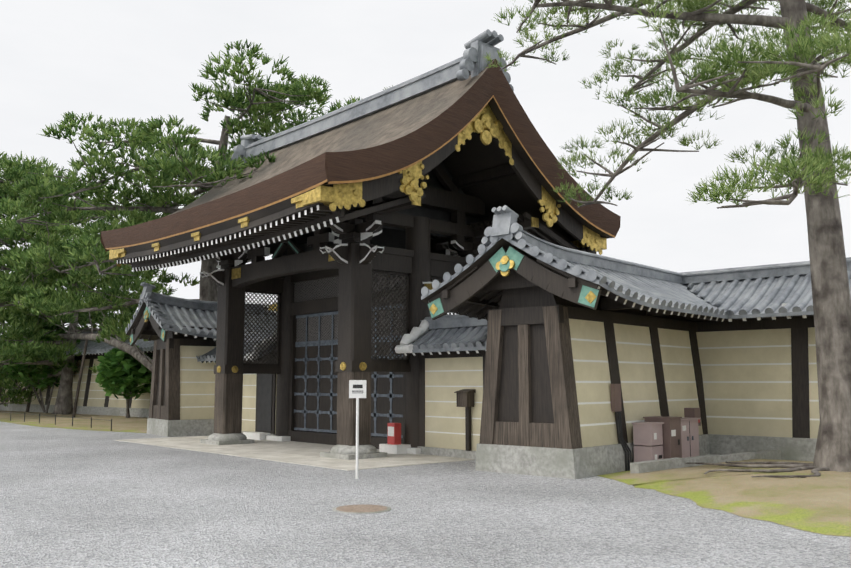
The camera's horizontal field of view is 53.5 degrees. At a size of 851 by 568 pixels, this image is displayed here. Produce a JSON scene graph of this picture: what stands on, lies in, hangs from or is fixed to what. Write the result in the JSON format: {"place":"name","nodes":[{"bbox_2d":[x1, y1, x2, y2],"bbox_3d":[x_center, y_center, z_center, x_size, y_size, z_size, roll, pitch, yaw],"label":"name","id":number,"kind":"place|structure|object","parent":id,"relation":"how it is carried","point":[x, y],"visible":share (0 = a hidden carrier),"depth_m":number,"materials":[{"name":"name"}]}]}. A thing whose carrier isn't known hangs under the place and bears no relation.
{"place":"outdoors","nodes":[
{"label":"outdoors","id":0,"kind":"place"},
{"bbox_2d":[0,336,18,396],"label":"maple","id":1,"kind":"object","parent":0,"point":[6,373],"depth_m":47.03,"materials":[{"name":"green plant"}]},
{"bbox_2d":[0,151,121,334],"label":"pine","id":2,"kind":"object","parent":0,"point":[14,173],"depth_m":46.18,"materials":[{"name":"green plant"}]},
{"bbox_2d":[0,183,124,331],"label":"pine","id":3,"kind":"object","parent":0,"point":[99,214],"depth_m":48.61,"materials":[{"name":"green plant"}]},
{"bbox_2d":[0,199,173,413],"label":"pine","id":4,"kind":"object","parent":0,"point":[10,285],"depth_m":40.54,"materials":[{"name":"green plant"}]},
{"bbox_2d":[0,283,152,371],"bbox_3d":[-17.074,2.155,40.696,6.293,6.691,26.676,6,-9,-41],"label":"big pine limb","id":5,"kind":"object","parent":4,"relation":"attached to","point":[124,319],"depth_m":35.70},
{"bbox_2d":[0,39,397,325],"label":"pine tree","id":6,"kind":"object","parent":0,"point":[81,248],"depth_m":29.66,"materials":[{"name":"green plant"}]},
{"bbox_2d":[116,436,475,470],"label":"gate paving","id":7,"kind":"structure","parent":0,"point":[301,453],"depth_m":19.54,"materials":[{"name":"beige stone"}]},
{"bbox_2d":[196,330,276,434],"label":"roofed wall","id":8,"kind":"structure","parent":7,"relation":"on","point":[259,396],"depth_m":24.93,"materials":[{"name":"paint"}]},
{"bbox_2d":[243,432,269,439],"bbox_3d":[-4.912,4.412,24.523,0.350,0.188,0.950,6,-9,-41],"label":"stone base","id":9,"kind":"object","parent":7,"relation":"on","point":[256,435],"depth_m":24.25,"materials":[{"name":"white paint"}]},
{"bbox_2d":[200,162,538,459],"bbox_3d":[-2.074,0.099,22.482,6.160,8.283,9.940,6,-9,-41],"label":"gate frame","id":10,"kind":"object","parent":7,"relation":"on","point":[448,208],"visible":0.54,"depth_m":20.42,"materials":[{"name":"brown wood"}]},
{"bbox_2d":[288,227,405,448],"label":"gate doors","id":11,"kind":"structure","parent":10,"relation":"in","point":[313,359],"depth_m":22.96,"materials":[{"name":"black wood"}]},
{"bbox_2d":[100,29,620,282],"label":"gate roof","id":12,"kind":"structure","parent":10,"relation":"on","point":[465,114],"depth_m":19.55,"materials":[{"name":"brown wood"}]},
{"bbox_2d":[379,423,410,453],"bbox_3d":[-0.713,3.603,19.755,0.420,0.688,0.650,6,-9,-41],"label":"fire box","id":13,"kind":"object","parent":7,"relation":"on","point":[393,445],"visible":0.9,"depth_m":19.65,"materials":[{"name":"red paint"}]},
{"bbox_2d":[395,314,487,458],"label":"roofed wall","id":14,"kind":"structure","parent":7,"relation":"on","point":[450,350],"depth_m":18.91,"materials":[{"name":"paint"}]},
{"bbox_2d":[454,389,475,450],"bbox_3d":[0.856,2.943,18.279,0.280,1.320,0.380,6,-9,-41],"label":"post box","id":15,"kind":"object","parent":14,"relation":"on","point":[465,398],"visible":0.94,"depth_m":18.27,"materials":[{"name":"brown wood"}]},
{"bbox_2d":[0,421,850,567],"bbox_3d":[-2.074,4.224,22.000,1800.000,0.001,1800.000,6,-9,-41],"label":"gravel ground","id":16,"kind":"structure","parent":0,"point":[73,498],"depth_m":10.19,"materials":[{"name":"grey gravel"}]},
{"bbox_2d":[0,319,81,412],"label":"tree","id":17,"kind":"object","parent":16,"relation":"on","point":[46,381],"depth_m":42.08,"materials":[{"name":"green plant"}]},
{"bbox_2d":[25,321,88,416],"bbox_3d":[-18.079,4.074,41.360,0.713,4.841,8.156,5,-9,-39],"label":"pine prop pole","id":18,"kind":"object","parent":16,"relation":"on","point":[78,385],"visible":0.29,"depth_m":38.37,"materials":[{"name":"brown wood"}]},
{"bbox_2d":[0,410,146,432],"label":"grass strip","id":19,"kind":"object","parent":16,"relation":"on","point":[125,424],"visible":0.33,"depth_m":34.25,"materials":[{"name":"soil"}]},
{"bbox_2d":[5,412,111,430],"bbox_3d":[-19.500,5.876,37.938,0.036,0.420,25.548,6,-9,-43],"label":"bed fence","id":20,"kind":"object","parent":19,"relation":"on","point":[72,417],"visible":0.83,"depth_m":32.41,"materials":[{"name":"brown wood"}]},
{"bbox_2d":[0,330,153,417],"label":"wall","id":21,"kind":"structure","parent":16,"relation":"on","point":[93,399],"depth_m":40.80,"materials":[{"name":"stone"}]},
{"bbox_2d":[95,345,152,417],"bbox_3d":[-12.974,4.302,36.767,2.904,3.310,2.776,6,-9,-41],"label":"shrub","id":22,"kind":"object","parent":16,"relation":"on","point":[112,373],"depth_m":36.18,"materials":[{"name":"green plant"}]},
{"bbox_2d":[125,282,276,436],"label":"wing wall","id":23,"kind":"structure","parent":16,"relation":"on","point":[181,333],"depth_m":26.63,"materials":[{"name":"paint"}]},
{"bbox_2d":[349,380,365,478],"bbox_3d":[-1.179,2.510,14.601,0.300,1.685,0.046,1,-7,-6],"label":"signpost","id":24,"kind":"object","parent":16,"relation":"on","point":[357,389],"visible":1,"depth_m":14.65,"materials":[{"name":"white metal"}]},
{"bbox_2d":[332,504,390,513],"bbox_3d":[-0.830,2.928,11.001,0.770,0.019,0.770,6,-9,-41],"label":"manhole","id":25,"kind":"object","parent":16,"relation":"on","point":[361,509],"visible":1,"depth_m":10.89,"materials":[{"name":"metal"}]},
{"bbox_2d":[421,205,728,478],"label":"wing wall","id":26,"kind":"structure","parent":16,"relation":"on","point":[573,335],"depth_m":15.69,"materials":[{"name":"paint"}]},
{"bbox_2d":[598,459,850,536],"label":"grass","id":27,"kind":"structure","parent":16,"relation":"on","point":[821,504],"depth_m":11.89,"materials":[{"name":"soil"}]},
{"bbox_2d":[610,384,700,470],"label":"utility boxes","id":28,"kind":"object","parent":27,"relation":"on","point":[658,437],"visible":0.83,"depth_m":16.08,"materials":[{"name":"paint"}]},
{"bbox_2d":[484,0,850,471],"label":"pine","id":29,"kind":"object","parent":27,"relation":"on","point":[728,61],"depth_m":14.06,"materials":[{"name":"green plant"}]},
{"bbox_2d":[685,461,829,477],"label":"tree roots","id":30,"kind":"object","parent":29,"relation":"attached to","point":[793,466],"visible":0.9,"depth_m":13.94,"materials":[{"name":"brown wood"}]},
{"bbox_2d":[630,449,781,472],"bbox_3d":[5.462,3.373,16.058,4.465,0.230,0.263,5,-8,-36],"label":"kerb stone","id":31,"kind":"object","parent":27,"relation":"on","point":[661,464],"visible":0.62,"depth_m":15.69,"materials":[{"name":"stone"}]},
{"bbox_2d":[680,257,850,461],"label":"wall","id":32,"kind":"structure","parent":16,"relation":"on","point":[757,353],"depth_m":18.35,"materials":[{"name":"paint"}]},
{"bbox_2d":[0,0,850,327],"label":"sky","id":33,"kind":"structure","parent":0,"point":[119,59],"materials":[{"name":"white"}]}
]}

